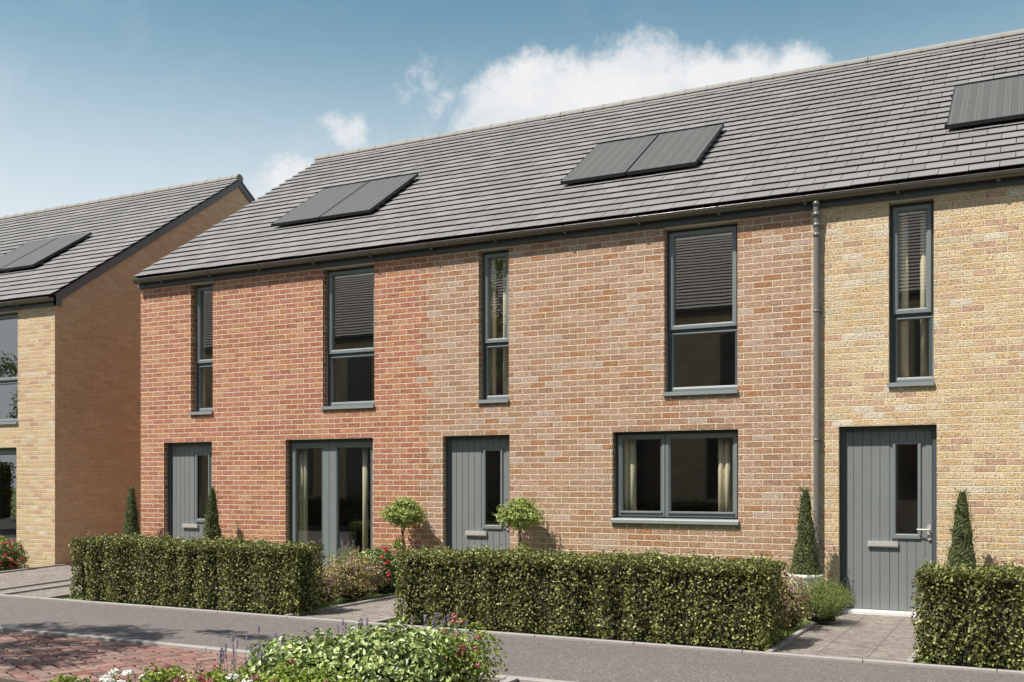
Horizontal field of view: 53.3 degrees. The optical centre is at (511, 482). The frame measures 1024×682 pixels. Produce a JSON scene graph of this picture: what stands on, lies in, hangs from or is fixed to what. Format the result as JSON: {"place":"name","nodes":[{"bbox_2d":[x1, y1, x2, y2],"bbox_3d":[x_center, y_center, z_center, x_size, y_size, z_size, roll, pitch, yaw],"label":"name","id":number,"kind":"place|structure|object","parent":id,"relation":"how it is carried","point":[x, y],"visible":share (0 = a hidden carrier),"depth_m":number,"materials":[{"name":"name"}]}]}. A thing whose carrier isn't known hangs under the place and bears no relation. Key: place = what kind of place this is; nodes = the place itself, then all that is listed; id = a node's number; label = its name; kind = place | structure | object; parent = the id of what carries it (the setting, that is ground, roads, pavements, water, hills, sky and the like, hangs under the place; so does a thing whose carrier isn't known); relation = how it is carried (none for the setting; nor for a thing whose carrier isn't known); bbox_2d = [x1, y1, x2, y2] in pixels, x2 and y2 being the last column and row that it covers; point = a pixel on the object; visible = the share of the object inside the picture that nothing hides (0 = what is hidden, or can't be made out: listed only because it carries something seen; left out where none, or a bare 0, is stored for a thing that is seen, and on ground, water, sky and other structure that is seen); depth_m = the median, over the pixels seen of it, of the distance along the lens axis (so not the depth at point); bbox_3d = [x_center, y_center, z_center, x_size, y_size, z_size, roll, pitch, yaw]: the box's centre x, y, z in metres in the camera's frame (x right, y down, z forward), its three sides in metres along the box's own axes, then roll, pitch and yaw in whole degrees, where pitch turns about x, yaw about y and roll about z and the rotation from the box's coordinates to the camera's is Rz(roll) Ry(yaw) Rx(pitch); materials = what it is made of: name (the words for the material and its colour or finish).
{"place":"outdoors","nodes":[
{"label":"outdoors","id":0,"kind":"place"},
{"bbox_2d":[0,631,263,681],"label":"block paving","id":1,"kind":"structure","parent":0,"point":[29,657],"depth_m":8.68,"materials":[{"name":"red brick"}]},
{"bbox_2d":[0,678,497,681],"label":"flower bed soil","id":2,"kind":"structure","parent":0,"point":[5,680],"depth_m":7.66,"materials":[{"name":"brown soil"}]},
{"bbox_2d":[49,674,77,681],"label":"flowering plant","id":3,"kind":"object","parent":2,"relation":"on","point":[60,678],"visible":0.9,"depth_m":7.11,"materials":[{"name":"green plant"}]},
{"bbox_2d":[69,676,95,681],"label":"flowering plant","id":4,"kind":"object","parent":2,"relation":"on","point":[83,680],"visible":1,"depth_m":6.98,"materials":[{"name":"green plant"}]},
{"bbox_2d":[101,678,126,681],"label":"white flower","id":5,"kind":"object","parent":2,"relation":"on","point":[108,680],"visible":1,"depth_m":6.70,"materials":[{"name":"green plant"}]},
{"bbox_2d":[98,668,140,681],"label":"white flower","id":6,"kind":"object","parent":2,"relation":"on","point":[115,670],"visible":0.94,"depth_m":6.84,"materials":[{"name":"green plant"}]},
{"bbox_2d":[139,660,190,681],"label":"flowering plant","id":7,"kind":"object","parent":2,"relation":"on","point":[152,674],"visible":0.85,"depth_m":6.59,"materials":[{"name":"green plant"}]},
{"bbox_2d":[164,662,224,681],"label":"flowering plant","id":8,"kind":"object","parent":2,"relation":"on","point":[187,677],"visible":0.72,"depth_m":6.46,"materials":[{"name":"green plant"}]},
{"bbox_2d":[187,663,252,681],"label":"flowering plant","id":9,"kind":"object","parent":2,"relation":"on","point":[217,676],"visible":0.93,"depth_m":6.40,"materials":[{"name":"green plant"}]},
{"bbox_2d":[225,673,252,681],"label":"white flower","id":10,"kind":"object","parent":2,"relation":"on","point":[235,675],"visible":0.75,"depth_m":6.26,"materials":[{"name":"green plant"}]},
{"bbox_2d":[219,625,290,681],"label":"lavender","id":11,"kind":"object","parent":2,"relation":"on","point":[221,652],"visible":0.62,"depth_m":6.69,"materials":[{"name":"purple plant"}]},
{"bbox_2d":[245,656,333,681],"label":"flowering plant","id":12,"kind":"object","parent":2,"relation":"on","point":[275,678],"visible":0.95,"depth_m":6.12,"materials":[{"name":"green plant"}]},
{"bbox_2d":[310,669,361,681],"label":"flowering plant","id":13,"kind":"object","parent":2,"relation":"on","point":[341,678],"visible":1,"depth_m":5.98,"materials":[{"name":"green plant"}]},
{"bbox_2d":[239,616,478,681],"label":"hebe bush","id":14,"kind":"object","parent":2,"relation":"on","point":[377,654],"visible":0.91,"depth_m":6.50,"materials":[{"name":"green plant"}]},
{"bbox_2d":[336,617,395,633],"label":"lavender","id":15,"kind":"object","parent":2,"relation":"on","point":[360,621],"visible":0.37,"depth_m":7.46,"materials":[{"name":"purple plant"}]},
{"bbox_2d":[411,612,467,638],"bbox_3d":[-0.523,1.203,7.274,0.251,0.579,0.462,0,0,-40],"label":"lavender","id":16,"kind":"object","parent":2,"relation":"on","point":[438,617],"visible":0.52,"depth_m":7.22,"materials":[{"name":"purple plant"}]},
{"bbox_2d":[431,613,507,681],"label":"flowering plant","id":17,"kind":"object","parent":2,"relation":"on","point":[475,667],"visible":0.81,"depth_m":6.71,"materials":[{"name":"green plant"}]},
{"bbox_2d":[500,677,517,681],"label":"flower bed edging","id":18,"kind":"object","parent":2,"relation":"on","point":[510,679],"visible":1,"depth_m":7.60,"materials":[{"name":"concrete"}]},
{"bbox_2d":[0,564,924,661],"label":"path","id":19,"kind":"structure","parent":0,"point":[872,637],"depth_m":10.49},
{"bbox_2d":[121,485,142,536],"bbox_3d":[-6.009,0.752,16.111,0.438,1.437,0.400,0,0,27],"label":"potted conifer","id":20,"kind":"object","parent":19,"relation":"on","point":[131,523],"visible":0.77,"depth_m":16.05,"materials":[{"name":"plant"}]},
{"bbox_2d":[0,563,930,662],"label":"path edging","id":21,"kind":"object","parent":19,"relation":"on","point":[793,636],"visible":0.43,"depth_m":12.59,"materials":[{"name":"concrete"}]},
{"bbox_2d":[794,571,856,621],"bbox_3d":[3.245,1.201,10.720,0.770,0.538,0.763,0,0,27],"label":"feathery shrub","id":22,"kind":"object","parent":19,"relation":"on","point":[826,607],"visible":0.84,"depth_m":10.59,"materials":[{"name":"green plant"}]},
{"bbox_2d":[0,568,997,672],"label":"garden lawn","id":23,"kind":"structure","parent":0,"point":[379,595],"depth_m":12.85,"materials":[{"name":"green plant"}]},
{"bbox_2d":[0,536,17,553],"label":"leafy shrub","id":24,"kind":"object","parent":23,"relation":"on","point":[3,538],"visible":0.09,"depth_m":18.07,"materials":[{"name":"green plant"}]},
{"bbox_2d":[0,538,28,569],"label":"rose bush","id":25,"kind":"object","parent":23,"relation":"on","point":[9,559],"visible":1,"depth_m":17.33,"materials":[{"name":"green plant"}]},
{"bbox_2d":[68,531,325,614],"bbox_3d":[-3.864,1.056,12.267,3.735,0.887,0.647,0,0,27],"label":"hedge","id":26,"kind":"object","parent":23,"relation":"on","point":[265,577],"visible":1,"depth_m":11.96,"materials":[{"name":"green plant"}]},
{"bbox_2d":[200,485,223,540],"bbox_3d":[-4.525,0.752,15.358,0.400,1.437,0.473,0,0,8],"label":"potted conifer","id":27,"kind":"object","parent":23,"relation":"on","point":[212,529],"visible":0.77,"depth_m":15.31,"materials":[{"name":"green plant"}]},
{"bbox_2d":[312,561,351,603],"bbox_3d":[-2.356,1.270,12.413,0.826,0.606,0.836,0,0,-30],"label":"mottled shrub","id":28,"kind":"object","parent":23,"relation":"on","point":[330,585],"visible":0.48,"depth_m":12.27,"materials":[{"name":"green plant"}]},
{"bbox_2d":[324,539,370,566],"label":"feathery shrub","id":29,"kind":"object","parent":23,"relation":"on","point":[346,554],"visible":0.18,"depth_m":13.39,"materials":[{"name":"green plant"}]},
{"bbox_2d":[325,548,389,600],"bbox_3d":[-2.040,1.198,12.925,0.858,0.745,0.968,0,0,27],"label":"mottled shrub","id":30,"kind":"object","parent":23,"relation":"on","point":[357,577],"visible":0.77,"depth_m":12.80,"materials":[{"name":"green plant"}]},
{"bbox_2d":[356,547,394,565],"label":"variegated shrub","id":31,"kind":"object","parent":23,"relation":"on","point":[369,551],"visible":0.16,"depth_m":13.83,"materials":[{"name":"green plant"}]},
{"bbox_2d":[366,542,404,594],"bbox_3d":[-1.641,1.133,13.457,0.551,0.702,0.672,0,0,27],"label":"rose bush","id":32,"kind":"object","parent":23,"relation":"on","point":[390,574],"visible":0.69,"depth_m":13.33,"materials":[{"name":"green plant"}]},
{"bbox_2d":[379,496,428,590],"bbox_3d":[-1.449,0.828,13.875,0.678,1.284,0.686,0,0,27],"label":"standard tree","id":33,"kind":"object","parent":23,"relation":"on","point":[404,513],"visible":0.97,"depth_m":13.75,"materials":[{"name":"green plant"}]},
{"bbox_2d":[0,594,1023,674],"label":"garden edge kerb","id":34,"kind":"structure","parent":23,"relation":"on","point":[975,669],"depth_m":9.42,"materials":[{"name":"concrete"}]},
{"bbox_2d":[491,497,545,550],"bbox_3d":[0.073,0.828,13.064,0.686,1.284,0.678,0,0,-9],"label":"standard tree","id":35,"kind":"object","parent":23,"relation":"on","point":[520,513],"visible":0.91,"depth_m":12.96,"materials":[{"name":"green plant"}]},
{"bbox_2d":[312,602,794,647],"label":"grass","id":36,"kind":"structure","parent":23,"relation":"on","point":[331,604],"depth_m":10.04,"materials":[{"name":"green plant"}]},
{"bbox_2d":[393,542,789,650],"bbox_3d":[0.652,1.066,10.053,4.023,0.868,0.790,0,0,27],"label":"hedge","id":37,"kind":"object","parent":23,"relation":"on","point":[694,600],"visible":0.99,"depth_m":9.69,"materials":[{"name":"green plant"}]},
{"bbox_2d":[773,568,817,629],"bbox_3d":[2.749,1.181,10.330,0.732,0.643,0.701,0,0,-21],"label":"mottled shrub","id":38,"kind":"object","parent":23,"relation":"on","point":[793,613],"visible":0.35,"depth_m":10.16,"materials":[{"name":"green plant"}]},
{"bbox_2d":[787,486,827,615],"bbox_3d":[3.274,0.751,11.334,0.438,1.437,0.400,0,-1,1],"label":"potted conifer","id":39,"kind":"object","parent":23,"relation":"on","point":[804,557],"visible":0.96,"depth_m":11.28,"materials":[{"name":"green plant"}]},
{"bbox_2d":[944,487,979,577],"bbox_3d":[4.709,0.759,10.653,0.420,1.422,0.416,0,0,5],"label":"potted conifer","id":40,"kind":"object","parent":23,"relation":"on","point":[962,539],"visible":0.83,"depth_m":10.60,"materials":[{"name":"green plant"}]},
{"bbox_2d":[910,558,1023,670],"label":"hedge","id":41,"kind":"object","parent":23,"relation":"on","point":[972,617],"visible":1,"depth_m":8.22,"materials":[{"name":"green plant"}]},
{"bbox_2d":[0,597,1023,681],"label":"pavement","id":42,"kind":"structure","parent":0,"point":[563,660],"depth_m":8.90,"materials":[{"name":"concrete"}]},
{"bbox_2d":[0,626,571,681],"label":"pavement kerb","id":43,"kind":"structure","parent":42,"relation":"on","point":[3,629],"depth_m":9.38,"materials":[{"name":"concrete"}]},
{"bbox_2d":[0,0,1023,216],"label":"sky","id":44,"kind":"structure","parent":0,"point":[99,99],"materials":[{"name":"blue"}]},
{"label":"ground","id":45,"kind":"structure","parent":0,"visible":0},
{"bbox_2d":[0,205,63,301],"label":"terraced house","id":46,"kind":"structure","parent":45,"relation":"on","point":[13,225],"depth_m":24.77,"materials":[{"name":"tile"}]},
{"bbox_2d":[0,174,254,567],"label":"terraced house","id":47,"kind":"structure","parent":45,"relation":"on","point":[70,405],"depth_m":19.05,"materials":[{"name":"brick"}]},
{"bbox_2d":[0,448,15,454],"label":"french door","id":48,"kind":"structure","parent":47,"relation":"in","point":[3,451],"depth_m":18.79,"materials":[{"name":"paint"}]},
{"bbox_2d":[0,310,17,424],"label":"window","id":49,"kind":"structure","parent":47,"relation":"in","point":[8,314],"depth_m":18.76,"materials":[{"name":"paint"}]},
{"bbox_2d":[0,237,57,268],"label":"solar panel","id":50,"kind":"object","parent":47,"relation":"attached to","point":[15,254],"visible":0.75,"depth_m":21.34,"materials":[{"name":"grey glass"}]},
{"bbox_2d":[0,232,91,270],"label":"solar panel","id":51,"kind":"object","parent":47,"relation":"attached to","point":[39,256],"visible":1,"depth_m":20.64,"materials":[{"name":"grey glass"}]},
{"bbox_2d":[132,112,603,585],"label":"terraced house","id":52,"kind":"structure","parent":45,"relation":"on","point":[315,338],"depth_m":15.66,"materials":[{"name":"brick"}]},
{"bbox_2d":[168,442,211,547],"bbox_3d":[-5.064,0.426,16.171,1.008,2.107,0.121,0,0,27],"label":"door","id":53,"kind":"structure","parent":52,"relation":"in","point":[184,519],"depth_m":16.24,"materials":[{"name":"paint"}]},
{"bbox_2d":[189,281,212,414],"bbox_3d":[-4.817,-2.091,16.008,0.471,2.071,0.217,0,0,27],"label":"window","id":54,"kind":"structure","parent":52,"relation":"in","point":[201,363],"depth_m":16.10,"materials":[{"name":"paint"}]},
{"bbox_2d":[202,285,204,407],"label":"curtain","id":55,"kind":"object","parent":52,"relation":"hanging from","point":[203,348],"visible":0.38,"depth_m":16.24,"materials":[{"name":"beige fabric"}]},
{"bbox_2d":[298,448,307,551],"bbox_3d":[-3.173,0.350,15.357,0.202,2.160,0.064,0,0,27],"label":"curtain","id":56,"kind":"object","parent":52,"relation":"hanging from","point":[303,495],"visible":0.44,"depth_m":15.33,"materials":[{"name":"beige fabric"}]},
{"bbox_2d":[271,181,368,226],"bbox_3d":[-3.182,-4.651,17.078,1.037,0.080,1.690,0,34,27],"label":"solar panel","id":57,"kind":"object","parent":52,"relation":"attached to","point":[316,206],"visible":0.88,"depth_m":16.97,"materials":[{"name":"grey glass"}]},
{"bbox_2d":[290,438,372,566],"bbox_3d":[-2.615,0.421,14.945,1.564,2.097,0.082,0,0,27],"label":"french door","id":58,"kind":"structure","parent":52,"relation":"in","point":[330,447],"depth_m":14.94,"materials":[{"name":"paint"}]},
{"bbox_2d":[321,262,374,409],"bbox_3d":[-2.324,-2.091,14.738,0.926,2.071,0.217,0,0,27],"label":"window","id":59,"kind":"structure","parent":52,"relation":"in","point":[333,354],"depth_m":14.86,"materials":[{"name":"paint"}]},
{"bbox_2d":[363,447,367,549],"bbox_3d":[-2.145,0.350,14.831,0.092,2.160,0.061,0,0,27],"label":"curtain","id":60,"kind":"object","parent":52,"relation":"hanging from","point":[365,498],"visible":0.52,"depth_m":14.81,"materials":[{"name":"beige fabric"}]},
{"bbox_2d":[319,173,418,219],"bbox_3d":[-2.307,-4.651,16.632,1.037,0.080,1.690,0,34,27],"label":"solar panel","id":61,"kind":"object","parent":52,"relation":"attached to","point":[370,196],"visible":1,"depth_m":16.50,"materials":[{"name":"grey glass"}]},
{"bbox_2d":[418,56,884,587],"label":"terraced house","id":62,"kind":"structure","parent":45,"relation":"on","point":[662,318],"depth_m":13.18,"materials":[{"name":"brick"}]},
{"bbox_2d":[446,435,509,559],"bbox_3d":[-0.439,0.426,13.814,1.017,2.107,0.121,0,0,27],"label":"door","id":63,"kind":"structure","parent":62,"relation":"in","point":[466,456],"depth_m":13.87,"materials":[{"name":"paint"}]},
{"bbox_2d":[477,246,508,402],"bbox_3d":[-0.214,-2.091,13.663,0.472,2.071,0.217,0,0,27],"label":"window","id":64,"kind":"structure","parent":62,"relation":"in","point":[488,343],"depth_m":13.75,"materials":[{"name":"paint"}]},
{"bbox_2d":[490,259,496,395],"bbox_3d":[-0.278,-2.160,13.881,0.122,2.140,0.064,0,0,27],"label":"curtain","id":65,"kind":"object","parent":62,"relation":"hanging from","point":[493,322],"visible":0.48,"depth_m":13.86,"materials":[{"name":"beige fabric"}]},
{"bbox_2d":[503,250,508,394],"bbox_3d":[-0.093,-2.160,13.786,0.087,2.140,0.061,0,0,27],"label":"curtain","id":66,"kind":"object","parent":62,"relation":"hanging from","point":[505,370],"visible":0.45,"depth_m":13.76,"materials":[{"name":"beige fabric"}]},
{"bbox_2d":[560,134,658,184],"bbox_3d":[1.435,-4.651,14.726,1.037,0.080,1.690,0,34,27],"label":"solar panel","id":67,"kind":"object","parent":62,"relation":"attached to","point":[609,159],"visible":0.84,"depth_m":14.60,"materials":[{"name":"grey glass"}]},
{"bbox_2d":[624,440,636,510],"bbox_3d":[1.491,-0.070,12.980,0.182,1.240,0.064,0,0,27],"label":"curtain","id":68,"kind":"object","parent":62,"relation":"hanging from","point":[630,475],"visible":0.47,"depth_m":12.96,"materials":[{"name":"beige fabric"}]},
{"bbox_2d":[610,430,738,524],"bbox_3d":[2.004,-0.059,12.523,1.617,1.135,0.215,0,0,27],"label":"window","id":69,"kind":"structure","parent":62,"relation":"in","point":[666,515],"depth_m":12.59,"materials":[{"name":"paint"}]},
{"bbox_2d":[626,124,723,174],"bbox_3d":[2.310,-4.651,14.280,1.037,0.080,1.690,0,34,27],"label":"solar panel","id":70,"kind":"object","parent":62,"relation":"attached to","point":[677,149],"visible":1,"depth_m":14.15,"materials":[{"name":"grey glass"}]},
{"bbox_2d":[662,219,737,395],"bbox_3d":[2.304,-2.091,12.380,0.924,2.071,0.217,0,0,27],"label":"window","id":71,"kind":"structure","parent":62,"relation":"in","point":[674,330],"depth_m":12.42,"materials":[{"name":"paint"}]},
{"bbox_2d":[718,438,731,511],"bbox_3d":[2.587,-0.070,12.421,0.172,1.240,0.064,0,0,27],"label":"curtain","id":72,"kind":"object","parent":62,"relation":"hanging from","point":[724,474],"visible":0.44,"depth_m":12.41,"materials":[{"name":"beige fabric"}]},
{"bbox_2d":[796,29,1023,616],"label":"terraced house","id":73,"kind":"structure","parent":45,"relation":"on","point":[895,460],"depth_m":11.41,"materials":[{"name":"brick"}]},
{"bbox_2d":[839,425,936,616],"bbox_3d":[4.207,0.429,11.420,1.030,2.112,0.170,0,0,27],"label":"door","id":74,"kind":"structure","parent":73,"relation":"in","point":[880,563],"depth_m":11.47,"materials":[{"name":"paint"}]},
{"bbox_2d":[898,204,908,377],"bbox_3d":[4.409,-2.160,11.492,0.112,2.140,0.062,0,0,27],"label":"curtain","id":75,"kind":"object","parent":73,"relation":"hanging from","point":[903,348],"visible":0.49,"depth_m":11.47,"materials":[{"name":"beige fabric"}]},
{"bbox_2d":[887,196,933,386],"bbox_3d":[4.426,-2.091,11.298,0.483,2.071,0.217,0,0,27],"label":"window","id":76,"kind":"structure","parent":73,"relation":"in","point":[896,314],"depth_m":11.32,"materials":[{"name":"paint"}]},
{"bbox_2d":[920,201,927,376],"bbox_3d":[4.602,-2.160,11.393,0.087,2.140,0.061,0,0,27],"label":"curtain","id":77,"kind":"object","parent":73,"relation":"hanging from","point":[923,347],"visible":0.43,"depth_m":11.37,"materials":[{"name":"beige fabric"}]},
{"bbox_2d":[944,75,1023,128],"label":"solar panel","id":78,"kind":"object","parent":73,"relation":"attached to","point":[996,100],"visible":1,"depth_m":12.36,"materials":[{"name":"grey glass"}]}
]}

